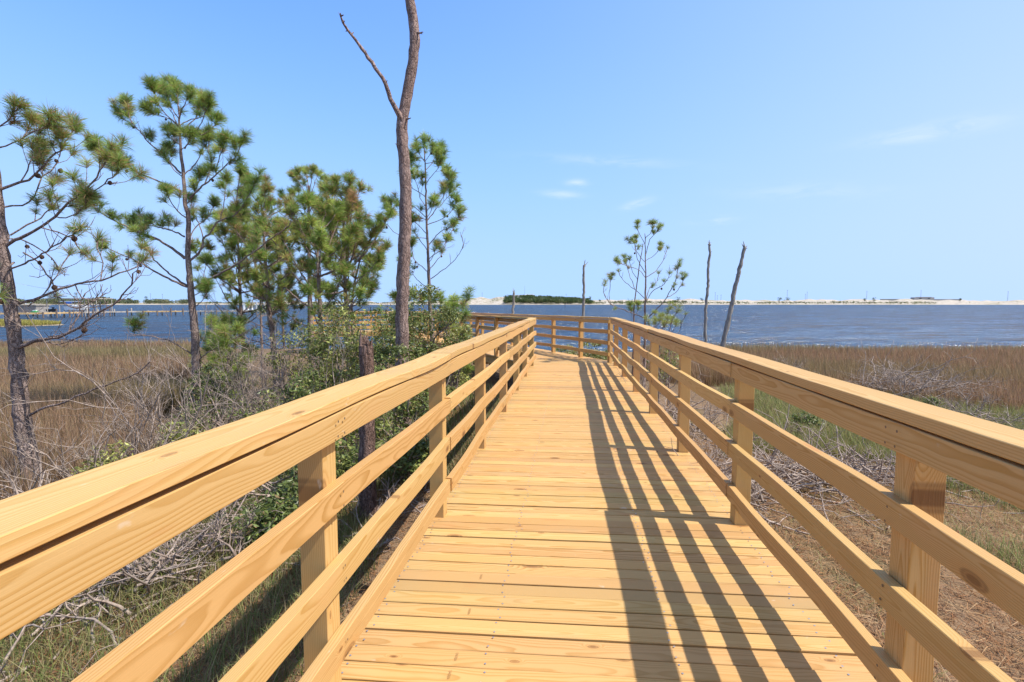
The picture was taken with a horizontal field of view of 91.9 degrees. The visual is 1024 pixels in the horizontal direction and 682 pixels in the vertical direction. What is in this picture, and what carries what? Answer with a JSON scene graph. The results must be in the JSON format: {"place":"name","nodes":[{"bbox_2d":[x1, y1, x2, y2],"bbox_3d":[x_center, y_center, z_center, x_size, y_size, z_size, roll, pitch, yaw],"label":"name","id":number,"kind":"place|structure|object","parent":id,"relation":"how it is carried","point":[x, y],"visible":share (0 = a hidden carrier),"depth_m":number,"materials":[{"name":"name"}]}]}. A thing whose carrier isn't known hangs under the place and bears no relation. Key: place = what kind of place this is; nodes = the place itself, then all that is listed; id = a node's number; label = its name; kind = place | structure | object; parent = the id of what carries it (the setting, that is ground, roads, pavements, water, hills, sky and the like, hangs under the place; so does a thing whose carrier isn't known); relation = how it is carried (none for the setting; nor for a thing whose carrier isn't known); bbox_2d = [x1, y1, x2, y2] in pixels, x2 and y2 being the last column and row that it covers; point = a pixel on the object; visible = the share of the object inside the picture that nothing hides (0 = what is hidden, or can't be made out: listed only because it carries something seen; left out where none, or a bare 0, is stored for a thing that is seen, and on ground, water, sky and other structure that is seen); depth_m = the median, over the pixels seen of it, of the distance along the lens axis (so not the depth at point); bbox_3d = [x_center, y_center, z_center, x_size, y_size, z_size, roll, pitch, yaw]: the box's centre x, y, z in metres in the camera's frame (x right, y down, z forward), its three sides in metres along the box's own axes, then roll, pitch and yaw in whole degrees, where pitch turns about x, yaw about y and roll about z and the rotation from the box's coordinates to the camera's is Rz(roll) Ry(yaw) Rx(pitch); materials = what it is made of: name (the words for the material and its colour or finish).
{"place":"outdoors","nodes":[
{"label":"outdoors","id":0,"kind":"place"},
{"bbox_2d":[0,447,398,681],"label":"green grass","id":1,"kind":"structure","parent":0,"point":[131,594],"depth_m":3.00,"materials":[{"name":"plant"}]},
{"bbox_2d":[0,305,1023,351],"bbox_3d":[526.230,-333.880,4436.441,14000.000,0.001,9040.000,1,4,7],"label":"water","id":2,"kind":"structure","parent":0,"point":[888,325],"depth_m":66.11,"materials":[{"name":"liquid"}]},
{"bbox_2d":[0,322,63,326],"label":"marsh islet","id":3,"kind":"object","parent":2,"relation":"in","point":[35,325],"visible":0.06,"depth_m":59.10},
{"bbox_2d":[0,318,61,325],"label":"islet grass","id":4,"kind":"structure","parent":3,"relation":"on","point":[35,322],"depth_m":59.70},
{"bbox_2d":[18,305,48,315],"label":"boat house","id":5,"kind":"structure","parent":2,"relation":"in","point":[30,308],"depth_m":106.31,"materials":[{"name":"white wood"}]},
{"bbox_2d":[45,298,112,315],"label":"boat shelter","id":6,"kind":"object","parent":2,"relation":"in","point":[70,302],"visible":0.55,"depth_m":101.92,"materials":[{"name":"brown paint"}]},
{"bbox_2d":[0,308,264,317],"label":"pier","id":7,"kind":"structure","parent":2,"relation":"in","point":[109,312],"depth_m":104.56,"materials":[{"name":"brown wood"}]},
{"bbox_2d":[0,348,1023,681],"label":"ground","id":8,"kind":"structure","parent":0,"point":[834,576],"depth_m":3.63,"materials":[{"name":"soil"}]},
{"bbox_2d":[0,407,99,496],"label":"dead bush","id":9,"kind":"object","parent":8,"relation":"on","point":[14,486],"visible":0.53,"depth_m":4.48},
{"bbox_2d":[0,454,101,498],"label":"brush pile","id":10,"kind":"object","parent":8,"relation":"on","point":[4,497],"visible":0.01,"depth_m":4.81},
{"bbox_2d":[0,379,142,480],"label":"dead bush","id":11,"kind":"object","parent":8,"relation":"on","point":[56,466],"visible":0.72,"depth_m":4.71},
{"bbox_2d":[0,90,160,491],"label":"pine tree","id":12,"kind":"object","parent":8,"relation":"on","point":[40,156],"visible":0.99,"depth_m":5.34,"materials":[{"name":"green plant"}]},
{"bbox_2d":[0,336,193,499],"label":"marsh rushes","id":13,"kind":"object","parent":8,"relation":"on","point":[59,384],"visible":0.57,"depth_m":11.14,"materials":[{"name":"brown plant"}]},
{"bbox_2d":[67,440,132,474],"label":"shrub","id":14,"kind":"object","parent":8,"relation":"on","point":[108,459],"visible":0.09,"depth_m":4.92,"materials":[{"name":"green plant"}]},
{"bbox_2d":[0,521,229,681],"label":"brush pile","id":15,"kind":"object","parent":8,"relation":"on","point":[151,572],"visible":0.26,"depth_m":3.08,"materials":[{"name":"wood"}]},
{"bbox_2d":[67,315,197,468],"bbox_3d":[-3.961,0.709,5.460,1.201,2.015,1.350,1,4,7],"label":"dead bush","id":16,"kind":"object","parent":8,"relation":"on","point":[146,419],"visible":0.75,"depth_m":5.36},
{"bbox_2d":[0,274,278,456],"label":"dead bush","id":17,"kind":"object","parent":8,"relation":"on","point":[145,395],"visible":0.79,"depth_m":5.41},
{"bbox_2d":[5,504,279,674],"bbox_3d":[-2.724,1.417,3.434,1.969,0.854,2.136,1,4,7],"label":"brush pile","id":18,"kind":"object","parent":8,"relation":"on","point":[125,574],"visible":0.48,"depth_m":3.30,"materials":[{"name":"wood"}]},
{"bbox_2d":[132,538,202,584],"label":"dead bush","id":19,"kind":"object","parent":8,"relation":"on","point":[173,559],"visible":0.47,"depth_m":3.38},
{"bbox_2d":[152,418,206,447],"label":"shrub","id":20,"kind":"object","parent":8,"relation":"on","point":[178,435],"visible":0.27,"depth_m":6.06,"materials":[{"name":"green plant"}]},
{"bbox_2d":[65,71,302,412],"bbox_3d":[-5.906,-1.768,9.448,4.611,7.057,1.884,1,4,7],"label":"pine tree","id":21,"kind":"object","parent":8,"relation":"on","point":[164,87],"visible":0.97,"depth_m":9.35,"materials":[{"name":"green plant"}]},
{"bbox_2d":[121,375,272,438],"bbox_3d":[-4.687,1.178,7.584,2.625,1.456,2.504,4,6,41],"label":"brush pile","id":22,"kind":"object","parent":8,"relation":"on","point":[189,392],"visible":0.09,"depth_m":7.37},
{"bbox_2d":[168,397,226,433],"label":"shrub","id":23,"kind":"object","parent":8,"relation":"on","point":[207,420],"visible":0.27,"depth_m":7.40,"materials":[{"name":"green plant"}]},
{"bbox_2d":[179,366,236,426],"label":"shrub","id":24,"kind":"object","parent":8,"relation":"on","point":[210,382],"visible":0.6,"depth_m":8.61,"materials":[{"name":"green plant"}]},
{"bbox_2d":[186,310,232,389],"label":"pine sapling","id":25,"kind":"object","parent":8,"relation":"on","point":[209,317],"visible":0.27,"depth_m":10.76,"materials":[{"name":"green plant"}]},
{"bbox_2d":[99,493,337,632],"bbox_3d":[-2.276,1.385,3.898,1.532,0.923,1.505,-3,5,-32],"label":"brush pile","id":26,"kind":"object","parent":8,"relation":"on","point":[217,537],"visible":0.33,"depth_m":3.73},
{"bbox_2d":[158,362,286,432],"bbox_3d":[-4.024,0.980,7.160,1.509,1.312,1.218,-1,4,-7],"label":"dead bush","id":27,"kind":"object","parent":8,"relation":"on","point":[219,416],"visible":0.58,"depth_m":7.25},
{"bbox_2d":[148,465,297,559],"bbox_3d":[-2.520,1.406,4.714,1.932,0.811,1.760,0,4,-5],"label":"brush pile","id":28,"kind":"object","parent":8,"relation":"on","point":[253,492],"visible":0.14,"depth_m":4.54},
{"bbox_2d":[201,352,254,414],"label":"shrub","id":29,"kind":"object","parent":8,"relation":"on","point":[231,365],"visible":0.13,"depth_m":10.26,"materials":[{"name":"green plant"}]},
{"bbox_2d":[203,319,253,419],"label":"pine sapling","id":30,"kind":"object","parent":8,"relation":"on","point":[222,329],"visible":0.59,"depth_m":9.55,"materials":[{"name":"green plant"}]},
{"bbox_2d":[208,507,255,560],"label":"dead bush","id":31,"kind":"object","parent":8,"relation":"on","point":[241,533],"visible":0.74,"depth_m":3.79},
{"bbox_2d":[183,199,296,396],"bbox_3d":[-6.902,-0.998,12.846,2.595,5.245,2.738,1,4,7],"label":"pine tree","id":32,"kind":"object","parent":8,"relation":"on","point":[221,229],"visible":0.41,"depth_m":12.66,"materials":[{"name":"green plant"}]},
{"bbox_2d":[220,310,259,390],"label":"pine sapling","id":33,"kind":"object","parent":8,"relation":"on","point":[241,319],"visible":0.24,"depth_m":11.55,"materials":[{"name":"green plant"}]},
{"bbox_2d":[188,311,300,404],"bbox_3d":[-5.170,0.419,9.720,1.804,2.124,1.747,1,4,7],"label":"dead bush","id":34,"kind":"object","parent":8,"relation":"on","point":[251,362],"visible":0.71,"depth_m":9.54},
{"bbox_2d":[173,374,319,426],"bbox_3d":[-4.106,1.215,8.236,4.139,1.206,2.743,4,6,39],"label":"brush pile","id":35,"kind":"object","parent":8,"relation":"on","point":[231,417],"visible":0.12,"depth_m":8.33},
{"bbox_2d":[0,403,495,681],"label":"pine straw","id":36,"kind":"object","parent":8,"relation":"on","point":[362,588],"visible":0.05,"depth_m":3.09,"materials":[{"name":"brown plant"}]},
{"bbox_2d":[196,326,303,418],"bbox_3d":[-4.467,0.624,8.620,1.942,1.885,1.447,-1,4,-15],"label":"dead bush","id":37,"kind":"object","parent":8,"relation":"on","point":[238,387],"visible":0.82,"depth_m":8.46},
{"bbox_2d":[208,311,296,410],"bbox_3d":[-5.367,0.421,10.152,1.636,2.185,2.224,-3,5,-37],"label":"dead bush","id":38,"kind":"object","parent":8,"relation":"on","point":[250,368],"visible":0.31,"depth_m":10.04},
{"bbox_2d":[222,387,286,421],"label":"shrub","id":39,"kind":"object","parent":8,"relation":"on","point":[263,401],"visible":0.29,"depth_m":7.39,"materials":[{"name":"green plant"}]},
{"bbox_2d":[225,212,286,384],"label":"pine tree","id":40,"kind":"object","parent":8,"relation":"on","point":[251,225],"visible":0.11,"depth_m":14.99,"materials":[{"name":"green plant"}]},
{"bbox_2d":[204,170,312,399],"bbox_3d":[-5.973,-1.288,12.252,2.686,5.775,2.458,3,5,33],"label":"pine tree","id":41,"kind":"object","parent":8,"relation":"on","point":[268,186],"visible":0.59,"depth_m":11.92,"materials":[{"name":"green plant"}]},
{"bbox_2d":[221,477,298,543],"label":"shrub","id":42,"kind":"object","parent":8,"relation":"on","point":[266,509],"visible":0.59,"depth_m":3.95,"materials":[{"name":"green plant"}]},
{"bbox_2d":[229,357,307,413],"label":"dead bush","id":43,"kind":"object","parent":8,"relation":"on","point":[271,392],"visible":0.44,"depth_m":7.01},
{"bbox_2d":[263,253,306,375],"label":"pine tree","id":44,"kind":"object","parent":8,"relation":"on","point":[300,306],"visible":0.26,"depth_m":16.90,"materials":[{"name":"green plant"}]},
{"bbox_2d":[234,311,335,407],"bbox_3d":[-4.216,0.489,8.535,2.445,2.105,1.434,3,5,33],"label":"dead bush","id":45,"kind":"object","parent":8,"relation":"on","point":[281,370],"visible":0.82,"depth_m":8.26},
{"bbox_2d":[263,325,323,401],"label":"shrub","id":46,"kind":"object","parent":8,"relation":"on","point":[275,365],"visible":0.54,"depth_m":9.54,"materials":[{"name":"green plant"}]},
{"bbox_2d":[274,367,325,404],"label":"shrub","id":47,"kind":"object","parent":8,"relation":"on","point":[300,391],"visible":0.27,"depth_m":6.38,"materials":[{"name":"green plant"}]},
{"bbox_2d":[269,162,341,373],"bbox_3d":[-7.089,-2.521,17.439,3.429,7.600,2.049,1,4,7],"label":"pine tree","id":48,"kind":"object","parent":8,"relation":"on","point":[295,174],"visible":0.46,"depth_m":17.29,"materials":[{"name":"green plant"}]},
{"bbox_2d":[243,187,387,380],"bbox_3d":[-4.335,-0.938,11.063,2.961,4.958,2.607,-2,5,-29],"label":"pine tree","id":49,"kind":"object","parent":8,"relation":"on","point":[320,238],"visible":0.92,"depth_m":10.67,"materials":[{"name":"green plant"}]},
{"bbox_2d":[202,469,429,606],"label":"twig litter","id":50,"kind":"object","parent":8,"relation":"on","point":[388,496],"visible":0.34,"depth_m":4.45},
{"bbox_2d":[291,323,351,396],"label":"shrub","id":51,"kind":"object","parent":8,"relation":"on","point":[327,344],"visible":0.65,"depth_m":8.58,"materials":[{"name":"green plant"}]},
{"bbox_2d":[293,304,353,391],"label":"shrub","id":52,"kind":"object","parent":8,"relation":"on","point":[326,314],"visible":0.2,"depth_m":10.49,"materials":[{"name":"green plant"}]},
{"bbox_2d":[276,437,377,497],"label":"shrub","id":53,"kind":"object","parent":8,"relation":"on","point":[352,459],"visible":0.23,"depth_m":4.92,"materials":[{"name":"green plant"}]},
{"bbox_2d":[267,168,398,377],"bbox_3d":[-4.333,-1.359,12.225,2.817,5.715,2.957,1,4,7],"label":"pine tree","id":54,"kind":"object","parent":8,"relation":"on","point":[351,198],"visible":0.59,"depth_m":11.94,"materials":[{"name":"green plant"}]},
{"bbox_2d":[296,293,374,391],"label":"shrub","id":55,"kind":"object","parent":8,"relation":"on","point":[343,331],"visible":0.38,"depth_m":9.10,"materials":[{"name":"green plant"}]},
{"bbox_2d":[307,309,365,387],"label":"dead bush","id":56,"kind":"object","parent":8,"relation":"on","point":[342,359],"visible":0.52,"depth_m":7.13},
{"bbox_2d":[170,372,509,492],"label":"undergrowth","id":57,"kind":"object","parent":8,"relation":"on","point":[462,439],"visible":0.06,"depth_m":7.95,"materials":[{"name":"green plant"}]},
{"bbox_2d":[310,215,387,373],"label":"pine tree","id":58,"kind":"object","parent":8,"relation":"on","point":[367,223],"visible":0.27,"depth_m":13.17,"materials":[{"name":"green plant"}]},
{"bbox_2d":[332,309,392,380],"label":"shrub","id":59,"kind":"object","parent":8,"relation":"on","point":[383,328],"visible":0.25,"depth_m":10.19,"materials":[{"name":"green plant"}]},
{"bbox_2d":[358,330,377,524],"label":"dead tree","id":60,"kind":"object","parent":8,"relation":"on","point":[367,495],"visible":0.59,"depth_m":4.33,"materials":[{"name":"wood"}]},
{"bbox_2d":[343,410,396,453],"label":"shrub","id":61,"kind":"object","parent":8,"relation":"on","point":[356,432],"visible":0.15,"depth_m":6.21,"materials":[{"name":"green plant"}]},
{"bbox_2d":[338,0,422,430],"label":"dead tree","id":62,"kind":"object","parent":8,"relation":"on","point":[402,111],"visible":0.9,"depth_m":7.47,"materials":[{"name":"wood"}]},
{"bbox_2d":[337,304,423,426],"bbox_3d":[-2.183,0.460,8.421,1.366,2.178,1.547,1,4,7],"label":"shrub","id":63,"kind":"object","parent":8,"relation":"on","point":[381,350],"visible":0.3,"depth_m":8.26,"materials":[{"name":"green plant"}]},
{"bbox_2d":[374,343,448,441],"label":"shrub","id":64,"kind":"object","parent":8,"relation":"on","point":[404,410],"visible":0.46,"depth_m":7.02,"materials":[{"name":"green plant"}]},
{"bbox_2d":[375,425,451,482],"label":"shrub","id":65,"kind":"object","parent":8,"relation":"on","point":[409,460],"visible":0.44,"depth_m":5.37,"materials":[{"name":"green plant"}]},
{"bbox_2d":[373,131,468,350],"bbox_3d":[-2.120,-1.825,11.898,2.287,6.554,1.409,0,4,-4],"label":"pine tree","id":66,"kind":"object","parent":8,"relation":"on","point":[448,172],"visible":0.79,"depth_m":11.77,"materials":[{"name":"green plant"}]},
{"bbox_2d":[374,284,475,412],"bbox_3d":[-1.657,0.228,8.936,2.016,2.539,1.672,-2,5,-27],"label":"shrub","id":67,"kind":"object","parent":8,"relation":"on","point":[422,318],"visible":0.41,"depth_m":8.83,"materials":[{"name":"green plant"}]},
{"bbox_2d":[425,284,476,403],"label":"pine sapling","id":68,"kind":"object","parent":8,"relation":"on","point":[456,297],"visible":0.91,"depth_m":9.14,"materials":[{"name":"green plant"}]},
{"bbox_2d":[433,294,473,386],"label":"pine sapling","id":69,"kind":"object","parent":8,"relation":"on","point":[468,367],"visible":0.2,"depth_m":11.03,"materials":[{"name":"green plant"}]},
{"bbox_2d":[434,305,474,409],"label":"shrub","id":70,"kind":"object","parent":8,"relation":"on","point":[459,377],"visible":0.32,"depth_m":9.73,"materials":[{"name":"green plant"}]},
{"bbox_2d":[582,260,587,347],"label":"dead tree","id":71,"kind":"object","parent":8,"relation":"on","point":[583,294],"visible":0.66,"depth_m":23.84,"materials":[{"name":"grey wood"}]},
{"bbox_2d":[314,330,876,681],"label":"boardwalk","id":72,"kind":"structure","parent":8,"relation":"on","point":[578,532],"depth_m":2.51,"materials":[{"name":"yellow wood"}]},
{"bbox_2d":[0,318,535,681],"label":"railing","id":73,"kind":"object","parent":72,"relation":"on","point":[64,540],"visible":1,"depth_m":1.26,"materials":[{"name":"yellow wood"}]},
{"bbox_2d":[313,311,394,331],"bbox_3d":[-7.944,-0.968,25.114,4.189,1.071,0.156,-2,5,-23],"label":"railing","id":74,"kind":"object","parent":72,"relation":"on","point":[363,318],"visible":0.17,"depth_m":25.36,"materials":[{"name":"yellow wood"}]},
{"bbox_2d":[410,312,532,357],"bbox_3d":[-2.943,-0.541,18.932,0.162,1.164,17.027,-2,5,-23],"label":"railing","id":75,"kind":"object","parent":72,"relation":"on","point":[477,318],"visible":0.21,"depth_m":13.50,"materials":[{"name":"yellow wood"}]},
{"bbox_2d":[423,311,612,362],"bbox_3d":[-1.380,-0.610,19.986,0.161,1.171,18.578,-2,5,-23],"label":"railing","id":76,"kind":"object","parent":72,"relation":"on","point":[580,339],"visible":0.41,"depth_m":13.09,"materials":[{"name":"yellow wood"}]},
{"bbox_2d":[610,317,1023,681],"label":"railing","id":77,"kind":"object","parent":72,"relation":"on","point":[932,446],"visible":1,"depth_m":1.60,"materials":[{"name":"yellow wood"}]},
{"bbox_2d":[583,342,619,361],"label":"shrub","id":78,"kind":"object","parent":8,"relation":"on","point":[595,355],"visible":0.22,"depth_m":14.34,"materials":[{"name":"green plant"}]},
{"bbox_2d":[625,245,642,374],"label":"pine tree","id":79,"kind":"object","parent":8,"relation":"on","point":[630,304],"visible":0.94,"depth_m":11.87,"materials":[{"name":"green plant"}]},
{"bbox_2d":[601,216,688,388],"bbox_3d":[3.114,-0.708,11.556,2.160,4.390,1.176,1,4,7],"label":"pine tree","id":80,"kind":"object","parent":8,"relation":"on","point":[660,243],"visible":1,"depth_m":11.50,"materials":[{"name":"green plant"}]},
{"bbox_2d":[642,300,675,328],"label":"pine sapling","id":81,"kind":"object","parent":8,"relation":"on","point":[655,312],"visible":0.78,"depth_m":10.67,"materials":[{"name":"green plant"}]},
{"bbox_2d":[646,347,678,388],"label":"shrub","id":82,"kind":"object","parent":8,"relation":"on","point":[672,362],"visible":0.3,"depth_m":12.53,"materials":[{"name":"green plant"}]},
{"bbox_2d":[649,302,684,403],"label":"pine sapling","id":83,"kind":"object","parent":8,"relation":"on","point":[667,317],"visible":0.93,"depth_m":10.41,"materials":[{"name":"green plant"}]},
{"bbox_2d":[659,311,688,405],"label":"pine sapling","id":84,"kind":"object","parent":8,"relation":"on","point":[675,321],"visible":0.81,"depth_m":10.65,"materials":[{"name":"green plant"}]},
{"bbox_2d":[703,240,711,342],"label":"dead tree","id":85,"kind":"object","parent":8,"relation":"on","point":[706,299],"visible":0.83,"depth_m":21.87,"materials":[{"name":"grey wood"}]},
{"bbox_2d":[609,363,814,458],"bbox_3d":[2.691,1.052,8.057,3.064,1.562,3.894,-2,5,-28],"label":"brush pile","id":86,"kind":"object","parent":8,"relation":"on","point":[668,410],"visible":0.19,"depth_m":7.93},
{"bbox_2d":[697,376,732,432],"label":"dead bush","id":87,"kind":"object","parent":8,"relation":"on","point":[715,417],"visible":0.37,"depth_m":8.12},
{"bbox_2d":[720,241,746,346],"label":"dead tree","id":88,"kind":"object","parent":8,"relation":"on","point":[729,314],"visible":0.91,"depth_m":21.37,"materials":[{"name":"grey wood"}]},
{"bbox_2d":[619,422,871,550],"bbox_3d":[2.057,1.358,5.173,2.646,1.068,2.714,-2,5,-23],"label":"brush pile","id":89,"kind":"object","parent":8,"relation":"on","point":[753,493],"visible":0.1,"depth_m":4.80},
{"bbox_2d":[790,410,828,431],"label":"shrub","id":90,"kind":"object","parent":8,"relation":"on","point":[806,418],"visible":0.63,"depth_m":8.37,"materials":[{"name":"green plant"}]},
{"bbox_2d":[640,340,1023,410],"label":"marsh rushes","id":91,"kind":"object","parent":8,"relation":"on","point":[1002,362],"visible":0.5,"depth_m":16.84,"materials":[{"name":"brown plant"}]},
{"bbox_2d":[700,404,988,532],"bbox_3d":[3.000,1.229,5.569,3.355,1.274,3.050,1,4,7],"label":"brush pile","id":92,"kind":"object","parent":8,"relation":"on","point":[798,477],"visible":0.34,"depth_m":5.37,"materials":[{"name":"wood"}]},
{"bbox_2d":[694,438,1023,681],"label":"pine straw","id":93,"kind":"object","parent":8,"relation":"on","point":[976,605],"visible":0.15,"depth_m":3.88,"materials":[{"name":"brown plant"}]},
{"bbox_2d":[698,441,1023,681],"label":"dry grass","id":94,"kind":"structure","parent":8,"relation":"on","point":[976,522],"depth_m":4.64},
{"bbox_2d":[715,382,1023,494],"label":"green grass","id":95,"kind":"structure","parent":8,"relation":"on","point":[766,403],"depth_m":8.25,"materials":[{"name":"plant"}]},
{"bbox_2d":[771,411,1023,525],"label":"brush pile","id":96,"kind":"object","parent":8,"relation":"on","point":[868,468],"visible":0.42,"depth_m":5.98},
{"bbox_2d":[872,354,947,397],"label":"dead bush","id":97,"kind":"object","parent":8,"relation":"on","point":[904,381],"visible":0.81,"depth_m":12.03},
{"bbox_2d":[815,338,1022,407],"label":"brush pile","id":98,"kind":"object","parent":8,"relation":"on","point":[946,385],"visible":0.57,"depth_m":12.49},
{"bbox_2d":[836,480,1023,573],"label":"green grass","id":99,"kind":"structure","parent":8,"relation":"on","point":[1007,558],"depth_m":4.17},
{"bbox_2d":[937,381,995,415],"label":"dead bush","id":100,"kind":"object","parent":8,"relation":"on","point":[951,404],"visible":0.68,"depth_m":10.31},
{"bbox_2d":[913,390,1023,429],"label":"brush pile","id":101,"kind":"object","parent":8,"relation":"on","point":[994,418],"visible":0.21,"depth_m":9.64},
{"bbox_2d":[0,297,1023,304],"bbox_3d":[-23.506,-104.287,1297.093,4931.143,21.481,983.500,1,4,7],"label":"shore","id":102,"kind":"structure","parent":0,"point":[475,301],"depth_m":1047.39,"materials":[{"name":"sand"}]},
{"bbox_2d":[17,296,187,303],"bbox_3d":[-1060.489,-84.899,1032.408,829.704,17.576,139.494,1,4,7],"label":"wood","id":103,"kind":"object","parent":102,"relation":"on","point":[129,301],"visible":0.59,"depth_m":1021.62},
{"bbox_2d":[494,295,592,303],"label":"wood","id":104,"kind":"object","parent":102,"relation":"on","point":[534,299],"visible":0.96,"depth_m":1035.11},
{"bbox_2d":[196,300,1003,303],"bbox_3d":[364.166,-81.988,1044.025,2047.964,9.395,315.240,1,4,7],"label":"scrub","id":105,"kind":"object","parent":102,"relation":"on","point":[674,301],"visible":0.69,"depth_m":1009.72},
{"bbox_2d":[880,297,961,300],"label":"building","id":106,"kind":"structure","parent":102,"relation":"on","point":[923,298],"depth_m":1140.19,"materials":[{"name":"grey concrete"}]},
{"bbox_2d":[0,0,1023,303],"label":"sky","id":107,"kind":"structure","parent":0,"point":[854,149],"materials":[{"name":"blue"}]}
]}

